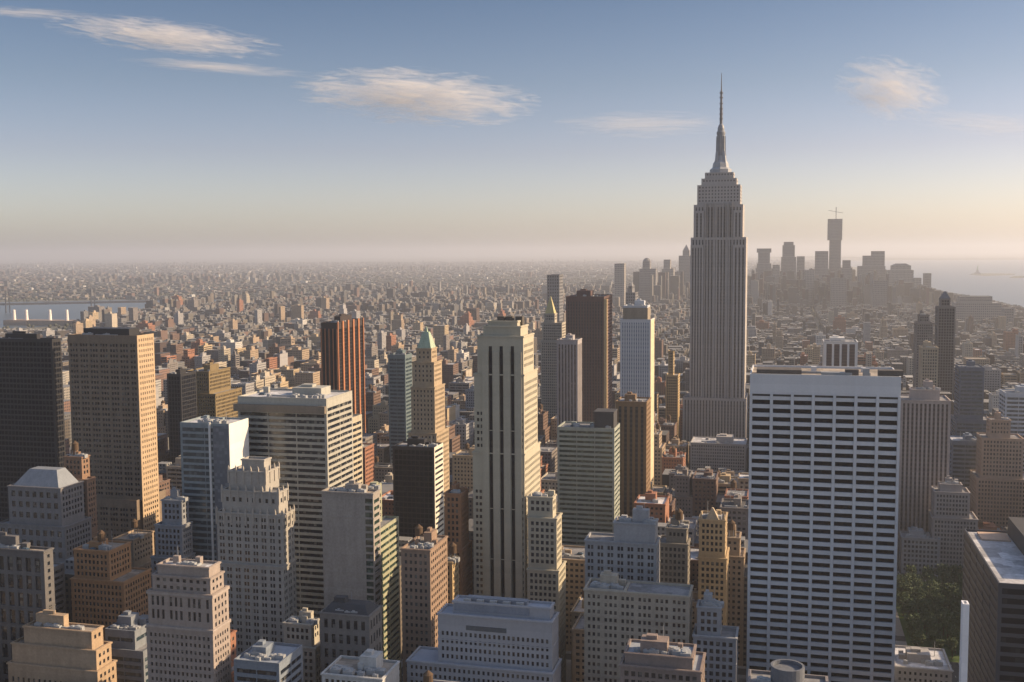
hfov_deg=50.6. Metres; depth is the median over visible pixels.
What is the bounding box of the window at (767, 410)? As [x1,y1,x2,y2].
[752,408,769,412]
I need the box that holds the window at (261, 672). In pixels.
[257,670,275,675]
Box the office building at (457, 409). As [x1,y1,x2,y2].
[450,403,459,418]
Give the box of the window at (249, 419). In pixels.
[248,418,267,421]
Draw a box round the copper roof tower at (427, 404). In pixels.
[408,326,449,519]
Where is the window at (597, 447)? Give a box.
[595,446,611,448]
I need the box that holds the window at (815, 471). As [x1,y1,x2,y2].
[814,470,831,473]
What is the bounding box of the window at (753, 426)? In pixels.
[752,425,769,429]
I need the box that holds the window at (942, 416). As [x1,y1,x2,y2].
[940,404,943,480]
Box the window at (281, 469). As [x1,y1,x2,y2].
[280,468,296,471]
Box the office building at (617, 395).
[615,391,619,408]
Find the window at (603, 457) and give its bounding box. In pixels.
[595,456,611,458]
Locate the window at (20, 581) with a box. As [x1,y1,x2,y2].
[18,575,22,588]
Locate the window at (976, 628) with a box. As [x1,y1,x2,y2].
[975,624,980,638]
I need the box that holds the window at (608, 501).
[595,500,611,502]
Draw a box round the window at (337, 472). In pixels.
[329,470,339,477]
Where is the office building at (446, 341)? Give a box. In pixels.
[443,334,449,349]
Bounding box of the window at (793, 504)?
[792,503,809,506]
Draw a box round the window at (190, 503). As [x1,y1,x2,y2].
[189,502,205,505]
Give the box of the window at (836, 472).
[835,470,852,474]
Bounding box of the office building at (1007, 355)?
[995,351,1015,360]
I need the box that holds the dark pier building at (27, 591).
[0,531,55,681]
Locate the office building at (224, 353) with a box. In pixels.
[218,345,230,362]
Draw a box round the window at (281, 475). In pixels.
[280,474,296,477]
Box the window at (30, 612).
[29,611,32,621]
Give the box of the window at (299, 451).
[298,450,324,454]
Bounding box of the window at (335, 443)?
[328,440,339,447]
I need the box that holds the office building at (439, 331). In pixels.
[433,325,448,346]
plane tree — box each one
[896,577,908,589]
[896,591,909,615]
[897,581,913,594]
[899,596,918,612]
[900,600,919,616]
[905,565,917,574]
[905,573,922,585]
[905,613,923,626]
[905,618,922,642]
[906,586,930,611]
[908,628,925,646]
[909,577,924,590]
[909,631,926,646]
[919,565,935,576]
[920,570,940,583]
[924,579,940,591]
[924,585,941,605]
[925,575,942,596]
[926,629,942,647]
[930,637,945,647]
[931,591,944,604]
[933,563,950,574]
[936,570,953,584]
[940,583,960,591]
[942,582,960,598]
[945,636,959,658]
[946,598,960,611]
[947,627,959,653]
[948,591,961,605]
[950,605,960,612]
[951,571,962,592]
[952,606,960,615]
[955,611,960,625]
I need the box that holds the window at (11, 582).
[9,574,13,587]
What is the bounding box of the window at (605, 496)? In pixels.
[595,495,611,497]
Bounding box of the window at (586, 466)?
[577,465,593,467]
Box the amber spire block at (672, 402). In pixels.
[665,349,679,440]
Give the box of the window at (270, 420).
[269,419,295,422]
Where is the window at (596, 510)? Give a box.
[595,509,611,511]
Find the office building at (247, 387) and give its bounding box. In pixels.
[231,378,254,394]
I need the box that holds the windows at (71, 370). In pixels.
[71,370,139,539]
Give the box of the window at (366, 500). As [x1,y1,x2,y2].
[365,499,371,503]
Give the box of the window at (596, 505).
[595,504,611,507]
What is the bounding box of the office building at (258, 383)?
[250,373,263,391]
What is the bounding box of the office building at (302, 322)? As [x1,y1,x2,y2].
[291,318,306,327]
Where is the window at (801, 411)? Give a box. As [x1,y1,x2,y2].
[794,409,810,413]
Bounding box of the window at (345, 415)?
[340,412,350,418]
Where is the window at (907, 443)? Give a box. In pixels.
[904,403,908,530]
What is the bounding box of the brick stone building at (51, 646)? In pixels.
[6,606,116,681]
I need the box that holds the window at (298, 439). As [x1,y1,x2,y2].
[297,438,324,441]
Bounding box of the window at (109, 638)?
[108,636,119,640]
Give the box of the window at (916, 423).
[913,404,917,526]
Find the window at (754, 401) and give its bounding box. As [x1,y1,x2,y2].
[752,399,769,403]
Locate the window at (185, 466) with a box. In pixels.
[183,464,204,468]
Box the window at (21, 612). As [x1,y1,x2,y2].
[19,610,23,623]
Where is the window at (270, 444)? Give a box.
[269,443,295,446]
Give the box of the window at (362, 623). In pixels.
[361,621,364,629]
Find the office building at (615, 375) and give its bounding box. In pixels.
[612,361,619,378]
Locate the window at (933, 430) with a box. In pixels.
[930,404,934,508]
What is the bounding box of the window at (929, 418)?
[926,404,930,531]
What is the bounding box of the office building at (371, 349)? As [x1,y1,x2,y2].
[366,343,377,358]
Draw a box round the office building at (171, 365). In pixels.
[161,358,177,372]
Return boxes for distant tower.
[547,274,562,320]
[614,263,625,308]
[625,282,637,304]
[639,258,656,300]
[662,260,674,293]
[679,245,689,289]
[757,248,771,280]
[772,265,779,285]
[781,242,795,278]
[796,256,804,279]
[804,270,814,306]
[815,251,827,280]
[830,278,846,306]
[841,260,851,284]
[857,251,884,280]
[872,280,886,307]
[886,263,913,285]
[913,278,921,287]
[923,273,931,287]
[952,296,1001,320]
[1001,307,1013,324]
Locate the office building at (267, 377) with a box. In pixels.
[250,369,274,386]
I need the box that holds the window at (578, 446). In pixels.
[577,445,593,447]
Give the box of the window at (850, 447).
[835,445,852,449]
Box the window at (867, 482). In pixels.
[856,480,873,484]
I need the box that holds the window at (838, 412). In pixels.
[836,410,853,414]
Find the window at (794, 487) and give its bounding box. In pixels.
[793,486,809,489]
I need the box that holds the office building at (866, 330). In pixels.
[863,322,870,343]
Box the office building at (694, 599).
[692,580,697,643]
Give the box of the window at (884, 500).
[877,498,894,502]
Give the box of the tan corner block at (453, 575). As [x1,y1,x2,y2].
[447,542,459,603]
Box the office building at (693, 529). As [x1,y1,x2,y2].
[667,510,697,546]
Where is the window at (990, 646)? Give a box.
[989,642,995,656]
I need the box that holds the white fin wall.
[959,600,969,681]
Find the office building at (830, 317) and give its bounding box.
[828,311,833,324]
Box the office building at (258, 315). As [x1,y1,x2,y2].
[254,309,261,324]
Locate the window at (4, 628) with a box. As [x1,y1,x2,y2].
[2,626,6,639]
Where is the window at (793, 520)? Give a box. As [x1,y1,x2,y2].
[792,519,809,523]
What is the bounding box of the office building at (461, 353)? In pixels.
[456,349,468,360]
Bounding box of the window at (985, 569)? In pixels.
[984,566,989,578]
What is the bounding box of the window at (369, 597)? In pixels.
[367,595,373,599]
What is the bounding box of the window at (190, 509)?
[189,508,205,511]
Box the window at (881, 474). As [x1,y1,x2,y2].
[878,472,895,476]
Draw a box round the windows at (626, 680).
[625,679,652,681]
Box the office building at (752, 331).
[747,323,756,336]
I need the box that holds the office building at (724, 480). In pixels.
[715,470,737,493]
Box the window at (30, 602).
[28,593,32,606]
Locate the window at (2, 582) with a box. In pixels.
[0,574,4,586]
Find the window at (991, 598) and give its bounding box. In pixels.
[990,595,996,609]
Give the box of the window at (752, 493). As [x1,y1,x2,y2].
[751,492,768,496]
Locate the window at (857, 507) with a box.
[855,506,872,510]
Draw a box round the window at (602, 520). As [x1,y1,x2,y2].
[595,519,611,521]
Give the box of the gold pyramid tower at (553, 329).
[540,296,565,418]
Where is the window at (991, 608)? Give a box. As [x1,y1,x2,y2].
[990,605,996,619]
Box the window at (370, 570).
[366,568,372,572]
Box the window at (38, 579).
[36,576,40,589]
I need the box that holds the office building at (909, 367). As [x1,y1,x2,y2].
[906,353,912,374]
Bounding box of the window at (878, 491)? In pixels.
[877,489,894,493]
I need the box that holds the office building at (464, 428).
[449,413,473,449]
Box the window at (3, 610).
[1,609,5,621]
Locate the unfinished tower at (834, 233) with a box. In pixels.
[827,207,841,277]
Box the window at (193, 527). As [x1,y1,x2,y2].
[192,526,206,530]
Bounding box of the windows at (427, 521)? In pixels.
[395,497,432,537]
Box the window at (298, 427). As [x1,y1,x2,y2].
[297,426,324,429]
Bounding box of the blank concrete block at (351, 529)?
[320,480,382,650]
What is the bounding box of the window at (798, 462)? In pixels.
[793,460,810,464]
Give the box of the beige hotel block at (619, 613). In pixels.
[583,570,693,681]
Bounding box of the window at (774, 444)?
[772,442,789,446]
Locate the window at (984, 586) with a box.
[983,583,988,596]
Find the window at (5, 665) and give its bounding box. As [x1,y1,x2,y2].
[4,661,7,673]
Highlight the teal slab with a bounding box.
[388,348,411,462]
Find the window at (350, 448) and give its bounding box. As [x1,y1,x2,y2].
[341,447,351,453]
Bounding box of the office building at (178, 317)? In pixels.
[174,311,182,324]
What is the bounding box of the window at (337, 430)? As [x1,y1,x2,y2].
[328,429,338,435]
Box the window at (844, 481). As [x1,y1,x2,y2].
[835,479,852,483]
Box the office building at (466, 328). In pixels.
[463,323,469,334]
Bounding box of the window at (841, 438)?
[835,436,852,440]
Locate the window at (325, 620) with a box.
[324,618,327,626]
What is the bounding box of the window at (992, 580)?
[991,577,997,590]
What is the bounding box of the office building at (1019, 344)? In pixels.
[1015,331,1022,357]
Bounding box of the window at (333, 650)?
[332,649,335,657]
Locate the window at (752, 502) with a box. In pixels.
[751,500,768,504]
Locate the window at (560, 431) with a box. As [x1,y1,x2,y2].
[559,430,575,432]
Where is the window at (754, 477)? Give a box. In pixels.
[752,475,768,479]
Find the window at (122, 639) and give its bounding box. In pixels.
[121,638,132,641]
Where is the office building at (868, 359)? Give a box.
[866,352,871,366]
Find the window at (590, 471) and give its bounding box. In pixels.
[577,470,593,472]
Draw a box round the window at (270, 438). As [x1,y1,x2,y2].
[269,437,295,440]
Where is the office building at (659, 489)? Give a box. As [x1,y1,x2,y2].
[650,481,666,495]
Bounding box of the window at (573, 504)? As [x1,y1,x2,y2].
[560,503,576,505]
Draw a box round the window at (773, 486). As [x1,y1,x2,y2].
[772,485,788,488]
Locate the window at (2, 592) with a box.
[1,591,5,604]
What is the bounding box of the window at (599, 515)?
[595,514,611,516]
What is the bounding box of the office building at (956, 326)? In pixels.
[955,318,957,335]
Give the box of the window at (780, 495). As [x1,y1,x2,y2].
[772,493,788,497]
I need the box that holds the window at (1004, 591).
[1002,588,1023,594]
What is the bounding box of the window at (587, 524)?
[577,523,593,525]
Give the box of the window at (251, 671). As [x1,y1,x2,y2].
[237,668,255,673]
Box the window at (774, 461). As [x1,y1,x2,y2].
[772,459,789,463]
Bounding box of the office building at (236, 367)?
[230,350,242,376]
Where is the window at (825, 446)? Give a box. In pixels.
[814,444,831,448]
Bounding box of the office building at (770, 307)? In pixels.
[768,300,771,314]
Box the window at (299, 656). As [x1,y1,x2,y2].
[291,655,300,665]
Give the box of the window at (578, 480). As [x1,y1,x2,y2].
[577,479,593,481]
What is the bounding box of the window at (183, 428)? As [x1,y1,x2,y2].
[182,427,203,431]
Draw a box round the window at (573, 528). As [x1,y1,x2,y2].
[562,527,576,529]
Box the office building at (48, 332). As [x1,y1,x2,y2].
[42,328,54,337]
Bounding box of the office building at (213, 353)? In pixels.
[207,349,218,361]
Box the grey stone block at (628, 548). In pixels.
[584,503,660,584]
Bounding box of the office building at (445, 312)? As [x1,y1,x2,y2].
[441,309,453,315]
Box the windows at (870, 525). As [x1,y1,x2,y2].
[749,429,894,681]
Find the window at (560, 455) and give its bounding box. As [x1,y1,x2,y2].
[559,454,575,456]
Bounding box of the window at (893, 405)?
[879,403,896,407]
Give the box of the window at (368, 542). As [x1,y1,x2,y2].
[366,540,372,544]
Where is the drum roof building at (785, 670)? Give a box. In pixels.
[747,659,828,681]
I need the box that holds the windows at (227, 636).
[151,636,228,681]
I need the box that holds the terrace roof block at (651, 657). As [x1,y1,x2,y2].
[619,625,705,681]
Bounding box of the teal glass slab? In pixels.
[180,415,248,560]
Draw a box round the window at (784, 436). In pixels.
[773,434,789,438]
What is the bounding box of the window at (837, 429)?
[836,428,853,431]
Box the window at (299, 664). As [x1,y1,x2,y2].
[292,663,300,672]
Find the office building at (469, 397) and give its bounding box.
[465,385,473,408]
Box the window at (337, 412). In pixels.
[328,411,338,416]
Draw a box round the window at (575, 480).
[559,479,576,481]
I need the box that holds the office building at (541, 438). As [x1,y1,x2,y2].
[538,435,545,445]
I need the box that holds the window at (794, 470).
[793,469,809,473]
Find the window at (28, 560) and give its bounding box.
[26,558,30,571]
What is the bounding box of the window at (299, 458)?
[298,456,324,460]
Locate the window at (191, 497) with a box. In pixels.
[184,495,205,499]
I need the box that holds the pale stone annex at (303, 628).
[282,607,320,681]
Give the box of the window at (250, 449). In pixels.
[249,448,267,451]
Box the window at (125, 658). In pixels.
[124,657,140,662]
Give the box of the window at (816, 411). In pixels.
[815,410,832,413]
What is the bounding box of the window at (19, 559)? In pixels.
[17,557,21,570]
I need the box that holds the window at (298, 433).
[297,432,324,435]
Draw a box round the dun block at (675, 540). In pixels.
[660,508,690,583]
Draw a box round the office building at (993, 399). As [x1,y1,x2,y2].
[985,389,998,414]
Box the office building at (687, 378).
[685,368,689,390]
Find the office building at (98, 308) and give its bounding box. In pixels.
[88,305,104,311]
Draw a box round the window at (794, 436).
[793,435,810,438]
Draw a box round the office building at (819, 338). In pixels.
[816,331,825,354]
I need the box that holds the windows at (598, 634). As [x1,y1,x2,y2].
[588,632,628,681]
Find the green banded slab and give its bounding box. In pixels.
[557,408,619,545]
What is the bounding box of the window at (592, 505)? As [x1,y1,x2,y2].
[577,504,593,506]
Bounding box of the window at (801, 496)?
[792,494,809,498]
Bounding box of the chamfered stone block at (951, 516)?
[928,475,978,568]
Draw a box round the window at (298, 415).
[297,414,323,417]
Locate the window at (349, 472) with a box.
[341,470,351,477]
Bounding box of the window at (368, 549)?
[366,547,372,551]
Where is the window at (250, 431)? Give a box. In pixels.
[249,430,267,433]
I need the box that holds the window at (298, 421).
[297,420,324,423]
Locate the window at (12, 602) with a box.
[10,592,14,604]
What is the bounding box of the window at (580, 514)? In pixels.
[577,513,593,515]
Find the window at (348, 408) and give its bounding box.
[340,406,350,412]
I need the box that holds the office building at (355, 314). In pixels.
[352,309,359,317]
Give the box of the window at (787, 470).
[772,468,789,472]
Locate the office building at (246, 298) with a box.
[242,293,249,304]
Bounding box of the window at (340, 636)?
[339,635,342,642]
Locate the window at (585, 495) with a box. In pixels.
[577,494,593,496]
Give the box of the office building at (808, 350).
[804,345,812,363]
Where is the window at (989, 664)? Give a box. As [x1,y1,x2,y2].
[988,660,994,676]
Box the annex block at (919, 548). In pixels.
[899,526,940,574]
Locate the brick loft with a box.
[70,530,151,640]
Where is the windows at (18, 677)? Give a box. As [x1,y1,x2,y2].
[18,677,105,681]
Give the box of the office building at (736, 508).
[720,488,747,539]
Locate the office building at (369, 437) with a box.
[362,430,377,456]
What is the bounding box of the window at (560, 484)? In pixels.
[559,483,576,485]
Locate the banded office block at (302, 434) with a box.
[233,383,353,617]
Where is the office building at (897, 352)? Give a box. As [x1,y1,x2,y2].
[886,346,907,359]
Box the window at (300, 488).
[299,487,324,490]
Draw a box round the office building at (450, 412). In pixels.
[445,400,455,421]
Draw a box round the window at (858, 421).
[857,420,874,423]
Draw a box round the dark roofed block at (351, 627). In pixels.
[318,592,382,681]
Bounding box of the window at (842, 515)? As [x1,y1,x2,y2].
[834,513,851,517]
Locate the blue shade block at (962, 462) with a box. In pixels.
[949,431,976,490]
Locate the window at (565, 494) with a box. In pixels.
[560,493,576,495]
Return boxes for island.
[969,273,1014,275]
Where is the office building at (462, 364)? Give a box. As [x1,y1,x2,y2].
[453,358,467,372]
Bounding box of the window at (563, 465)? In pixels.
[559,464,576,466]
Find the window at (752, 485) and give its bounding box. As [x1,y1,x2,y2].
[751,484,768,488]
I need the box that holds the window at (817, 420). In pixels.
[815,418,831,422]
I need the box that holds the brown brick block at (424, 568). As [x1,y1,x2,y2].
[400,524,447,681]
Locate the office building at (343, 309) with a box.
[339,303,346,313]
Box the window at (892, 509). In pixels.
[877,507,894,511]
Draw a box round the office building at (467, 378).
[453,371,473,380]
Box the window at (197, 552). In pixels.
[193,551,207,554]
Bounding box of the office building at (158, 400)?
[155,386,164,405]
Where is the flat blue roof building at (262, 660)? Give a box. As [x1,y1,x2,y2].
[234,639,302,681]
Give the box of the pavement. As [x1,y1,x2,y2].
[401,571,958,681]
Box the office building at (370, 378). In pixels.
[365,372,382,386]
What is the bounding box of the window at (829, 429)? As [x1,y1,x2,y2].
[814,427,831,431]
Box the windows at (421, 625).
[406,578,444,666]
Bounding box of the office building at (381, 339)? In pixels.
[377,330,386,348]
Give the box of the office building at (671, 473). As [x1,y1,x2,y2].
[663,464,694,495]
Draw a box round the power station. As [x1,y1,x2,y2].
[3,310,72,325]
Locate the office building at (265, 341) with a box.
[262,336,271,349]
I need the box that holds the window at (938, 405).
[935,404,939,485]
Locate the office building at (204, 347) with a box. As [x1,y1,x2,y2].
[198,342,211,354]
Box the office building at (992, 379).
[984,365,1000,391]
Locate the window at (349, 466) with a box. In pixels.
[341,464,351,471]
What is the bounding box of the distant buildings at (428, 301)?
[0,259,1023,665]
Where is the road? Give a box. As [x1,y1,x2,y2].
[401,561,958,681]
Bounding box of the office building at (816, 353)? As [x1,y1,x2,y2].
[811,343,820,364]
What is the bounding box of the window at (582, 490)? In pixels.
[577,489,593,491]
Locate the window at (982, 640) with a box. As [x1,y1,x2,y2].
[981,636,987,652]
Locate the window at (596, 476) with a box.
[595,475,611,477]
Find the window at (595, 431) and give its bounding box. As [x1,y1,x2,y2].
[595,431,611,433]
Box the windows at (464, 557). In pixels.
[459,557,469,594]
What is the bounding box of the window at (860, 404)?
[858,402,875,406]
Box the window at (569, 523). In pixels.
[562,522,576,524]
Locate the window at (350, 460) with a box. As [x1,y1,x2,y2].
[341,459,351,465]
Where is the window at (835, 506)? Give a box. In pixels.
[834,505,851,508]
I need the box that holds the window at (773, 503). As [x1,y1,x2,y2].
[772,502,788,505]
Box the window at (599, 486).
[595,485,611,487]
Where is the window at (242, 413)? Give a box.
[241,412,266,415]
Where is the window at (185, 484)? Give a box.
[184,483,205,487]
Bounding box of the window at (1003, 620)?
[1001,617,1023,624]
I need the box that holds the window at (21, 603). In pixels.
[19,593,23,605]
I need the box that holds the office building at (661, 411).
[659,399,664,418]
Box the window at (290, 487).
[279,486,296,489]
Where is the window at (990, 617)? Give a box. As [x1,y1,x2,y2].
[989,615,995,628]
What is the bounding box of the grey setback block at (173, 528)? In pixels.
[150,487,195,586]
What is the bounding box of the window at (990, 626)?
[989,623,995,638]
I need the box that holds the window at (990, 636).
[989,632,995,648]
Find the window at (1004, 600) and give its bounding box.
[1002,598,1023,604]
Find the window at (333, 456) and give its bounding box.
[328,452,339,459]
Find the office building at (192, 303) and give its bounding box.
[187,298,197,310]
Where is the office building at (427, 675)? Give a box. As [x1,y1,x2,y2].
[423,670,454,681]
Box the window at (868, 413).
[857,411,874,415]
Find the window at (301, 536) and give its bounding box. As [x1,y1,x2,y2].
[300,535,322,538]
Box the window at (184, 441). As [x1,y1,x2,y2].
[183,440,203,443]
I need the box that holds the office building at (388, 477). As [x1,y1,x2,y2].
[380,472,392,482]
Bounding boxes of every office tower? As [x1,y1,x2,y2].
[68,327,165,554]
[746,356,902,681]
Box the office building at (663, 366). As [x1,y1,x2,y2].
[659,361,667,379]
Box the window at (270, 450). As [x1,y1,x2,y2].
[269,449,295,452]
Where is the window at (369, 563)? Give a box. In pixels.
[366,561,372,565]
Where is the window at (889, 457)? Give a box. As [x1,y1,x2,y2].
[878,455,895,459]
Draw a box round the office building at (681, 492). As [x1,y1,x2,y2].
[670,465,692,516]
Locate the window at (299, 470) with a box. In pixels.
[298,469,325,472]
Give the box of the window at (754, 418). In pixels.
[752,416,769,420]
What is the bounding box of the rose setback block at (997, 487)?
[970,410,1023,526]
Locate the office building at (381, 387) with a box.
[367,379,384,394]
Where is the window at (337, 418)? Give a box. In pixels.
[328,417,338,422]
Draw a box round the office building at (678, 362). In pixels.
[674,355,688,373]
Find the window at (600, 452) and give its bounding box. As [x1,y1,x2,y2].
[595,451,611,453]
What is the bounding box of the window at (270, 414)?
[269,413,295,416]
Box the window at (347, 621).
[346,620,349,628]
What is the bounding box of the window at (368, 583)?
[367,582,373,586]
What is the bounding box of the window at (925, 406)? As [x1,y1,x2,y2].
[921,404,926,527]
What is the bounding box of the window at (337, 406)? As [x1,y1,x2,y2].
[327,404,338,410]
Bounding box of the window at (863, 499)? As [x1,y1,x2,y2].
[856,497,873,501]
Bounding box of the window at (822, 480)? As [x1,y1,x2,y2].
[814,478,830,482]
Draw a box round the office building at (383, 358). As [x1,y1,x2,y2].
[379,352,387,363]
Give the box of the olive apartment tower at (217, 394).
[187,359,241,417]
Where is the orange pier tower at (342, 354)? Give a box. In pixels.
[320,313,365,432]
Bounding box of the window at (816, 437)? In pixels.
[814,435,831,439]
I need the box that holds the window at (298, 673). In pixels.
[292,671,300,680]
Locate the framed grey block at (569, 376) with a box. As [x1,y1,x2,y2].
[557,333,581,426]
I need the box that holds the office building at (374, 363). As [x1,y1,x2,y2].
[365,359,381,373]
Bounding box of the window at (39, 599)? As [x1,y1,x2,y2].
[37,594,41,607]
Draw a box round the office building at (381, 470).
[374,456,392,481]
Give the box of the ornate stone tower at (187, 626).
[145,545,231,681]
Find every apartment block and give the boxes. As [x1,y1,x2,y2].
[73,321,82,333]
[86,315,95,325]
[112,519,154,576]
[118,307,125,316]
[135,320,154,330]
[156,400,167,432]
[157,330,167,340]
[157,437,169,462]
[158,474,169,495]
[161,355,175,362]
[165,317,173,327]
[169,333,179,339]
[170,344,182,359]
[171,295,182,304]
[181,349,197,368]
[189,339,204,354]
[200,334,219,341]
[229,319,237,329]
[230,629,236,681]
[237,299,242,312]
[243,346,258,358]
[248,335,258,343]
[250,368,280,381]
[257,327,271,338]
[265,357,277,368]
[266,343,284,357]
[278,335,294,347]
[279,306,284,321]
[286,346,308,359]
[288,356,293,367]
[291,304,303,319]
[295,371,319,386]
[300,359,320,370]
[308,309,320,318]
[308,363,321,384]
[313,352,320,361]
[321,296,329,309]
[347,303,359,311]
[362,443,374,485]
[365,364,378,374]
[365,384,380,410]
[373,424,388,441]
[377,442,389,462]
[378,409,388,429]
[379,430,388,442]
[382,490,393,516]
[386,333,395,350]
[391,312,403,330]
[391,342,403,353]
[442,359,457,388]
[445,392,450,404]
[445,417,459,452]
[447,346,457,361]
[451,394,464,408]
[458,315,473,327]
[464,311,470,326]
[466,308,478,322]
[467,346,476,352]
[498,308,505,315]
[532,328,541,348]
[538,404,550,442]
[540,456,547,476]
[540,468,544,492]
[550,415,556,439]
[562,545,584,650]
[571,613,583,681]
[612,345,619,364]
[634,490,669,522]
[654,337,663,359]
[654,377,665,394]
[654,423,665,484]
[657,392,658,419]
[657,415,676,440]
[661,446,685,473]
[666,435,688,467]
[666,493,675,516]
[680,405,682,440]
[690,546,698,584]
[692,468,718,515]
[721,469,737,476]
[724,479,748,498]
[727,519,745,665]
[736,473,748,488]
[755,320,768,329]
[760,344,774,362]
[773,321,775,343]
[775,328,782,348]
[775,349,780,362]
[789,335,806,340]
[800,352,807,365]
[802,340,809,349]
[833,315,845,332]
[845,311,857,319]
[857,353,877,366]
[865,341,872,350]
[875,348,883,359]
[879,317,887,338]
[892,326,907,337]
[916,302,922,313]
[963,357,989,366]
[968,316,973,333]
[973,348,981,356]
[978,520,1002,530]
[990,332,996,347]
[998,316,1005,330]
[1000,372,1017,388]
[1003,329,1021,350]
[1007,381,1021,384]
[1017,371,1023,382]
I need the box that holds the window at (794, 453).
[793,452,810,456]
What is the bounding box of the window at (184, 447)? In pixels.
[183,446,203,450]
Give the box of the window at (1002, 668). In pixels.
[1000,665,1023,672]
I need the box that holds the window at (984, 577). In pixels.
[983,574,989,588]
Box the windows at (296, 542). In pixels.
[295,465,330,616]
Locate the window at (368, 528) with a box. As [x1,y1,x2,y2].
[366,526,372,530]
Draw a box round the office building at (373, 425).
[367,400,388,432]
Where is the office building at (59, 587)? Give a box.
[53,562,65,612]
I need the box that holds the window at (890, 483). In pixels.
[877,481,895,485]
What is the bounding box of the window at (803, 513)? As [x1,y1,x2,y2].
[792,511,809,515]
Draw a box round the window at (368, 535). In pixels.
[366,533,372,537]
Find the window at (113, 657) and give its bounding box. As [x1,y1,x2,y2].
[112,656,122,660]
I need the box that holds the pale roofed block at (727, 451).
[690,433,747,471]
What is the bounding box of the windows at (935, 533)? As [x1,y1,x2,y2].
[935,533,963,566]
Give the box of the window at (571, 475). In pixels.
[559,474,576,476]
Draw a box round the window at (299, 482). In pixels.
[298,481,325,484]
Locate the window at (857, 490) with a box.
[856,489,873,492]
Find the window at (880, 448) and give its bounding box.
[878,446,895,450]
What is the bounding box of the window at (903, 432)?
[900,403,904,530]
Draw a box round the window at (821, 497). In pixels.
[813,495,830,499]
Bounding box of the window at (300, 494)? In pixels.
[299,493,321,496]
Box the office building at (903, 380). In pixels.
[901,376,906,387]
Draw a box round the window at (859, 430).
[857,428,874,432]
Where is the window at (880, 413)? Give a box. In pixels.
[879,412,896,415]
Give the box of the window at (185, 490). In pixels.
[184,489,205,493]
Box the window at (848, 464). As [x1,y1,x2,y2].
[835,462,852,466]
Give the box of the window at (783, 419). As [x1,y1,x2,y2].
[773,417,789,421]
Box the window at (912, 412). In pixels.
[909,403,913,526]
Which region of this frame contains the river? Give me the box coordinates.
[0,299,223,327]
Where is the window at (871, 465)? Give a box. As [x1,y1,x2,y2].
[856,463,873,467]
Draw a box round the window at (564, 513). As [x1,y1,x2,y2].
[561,512,576,514]
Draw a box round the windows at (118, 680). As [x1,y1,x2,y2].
[117,678,141,681]
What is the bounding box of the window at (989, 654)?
[988,650,994,666]
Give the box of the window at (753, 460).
[752,459,768,462]
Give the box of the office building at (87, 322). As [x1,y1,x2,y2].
[81,318,91,327]
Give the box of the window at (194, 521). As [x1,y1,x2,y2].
[189,520,206,524]
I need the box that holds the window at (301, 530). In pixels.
[299,529,321,532]
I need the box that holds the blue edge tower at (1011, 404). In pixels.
[999,384,1023,471]
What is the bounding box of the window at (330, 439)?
[328,435,338,441]
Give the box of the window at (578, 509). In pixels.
[577,508,593,510]
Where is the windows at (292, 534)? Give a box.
[220,534,294,655]
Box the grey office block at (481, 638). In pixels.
[406,595,561,681]
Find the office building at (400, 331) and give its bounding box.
[396,327,404,339]
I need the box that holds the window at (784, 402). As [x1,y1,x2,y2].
[773,400,790,404]
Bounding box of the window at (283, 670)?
[281,664,289,673]
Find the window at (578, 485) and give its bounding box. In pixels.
[577,484,593,486]
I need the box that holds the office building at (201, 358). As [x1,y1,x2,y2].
[194,352,210,368]
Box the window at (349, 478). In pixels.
[341,476,351,483]
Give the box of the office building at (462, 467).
[452,443,474,492]
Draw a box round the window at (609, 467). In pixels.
[595,466,611,468]
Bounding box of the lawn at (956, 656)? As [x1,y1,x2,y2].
[896,582,961,661]
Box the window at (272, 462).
[271,461,296,465]
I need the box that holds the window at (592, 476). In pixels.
[577,475,593,477]
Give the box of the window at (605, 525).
[595,524,611,526]
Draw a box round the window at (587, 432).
[577,431,593,433]
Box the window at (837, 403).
[836,402,853,405]
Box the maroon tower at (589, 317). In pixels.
[565,289,612,421]
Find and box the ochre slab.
[615,390,651,516]
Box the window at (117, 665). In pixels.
[116,664,123,667]
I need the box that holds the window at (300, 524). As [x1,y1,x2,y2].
[299,523,321,526]
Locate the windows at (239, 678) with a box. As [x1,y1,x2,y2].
[237,676,300,681]
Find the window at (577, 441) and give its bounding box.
[577,441,593,443]
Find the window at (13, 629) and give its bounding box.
[11,627,15,639]
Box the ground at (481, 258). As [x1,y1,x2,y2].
[0,252,1023,391]
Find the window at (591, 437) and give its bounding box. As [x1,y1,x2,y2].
[577,436,593,438]
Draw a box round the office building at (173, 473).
[166,455,181,495]
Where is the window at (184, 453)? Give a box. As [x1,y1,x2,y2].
[183,452,204,456]
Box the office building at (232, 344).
[220,339,242,354]
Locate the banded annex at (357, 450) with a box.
[353,414,362,483]
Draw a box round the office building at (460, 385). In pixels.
[449,375,473,395]
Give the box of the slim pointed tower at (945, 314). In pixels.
[934,291,955,399]
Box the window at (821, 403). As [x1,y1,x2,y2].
[815,401,832,405]
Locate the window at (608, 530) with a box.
[595,529,611,531]
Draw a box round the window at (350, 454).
[341,453,351,459]
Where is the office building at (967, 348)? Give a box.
[962,339,972,360]
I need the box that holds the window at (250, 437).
[249,436,267,439]
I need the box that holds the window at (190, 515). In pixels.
[189,514,206,518]
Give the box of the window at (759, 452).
[752,450,768,454]
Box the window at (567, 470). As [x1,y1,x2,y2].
[559,469,576,471]
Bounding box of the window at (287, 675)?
[281,672,290,681]
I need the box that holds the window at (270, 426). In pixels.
[269,425,295,428]
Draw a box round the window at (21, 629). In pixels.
[20,628,23,636]
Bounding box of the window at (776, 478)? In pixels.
[772,476,789,480]
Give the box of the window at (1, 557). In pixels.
[0,556,3,568]
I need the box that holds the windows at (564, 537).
[562,504,618,544]
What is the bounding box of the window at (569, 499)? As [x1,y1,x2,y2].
[560,498,576,500]

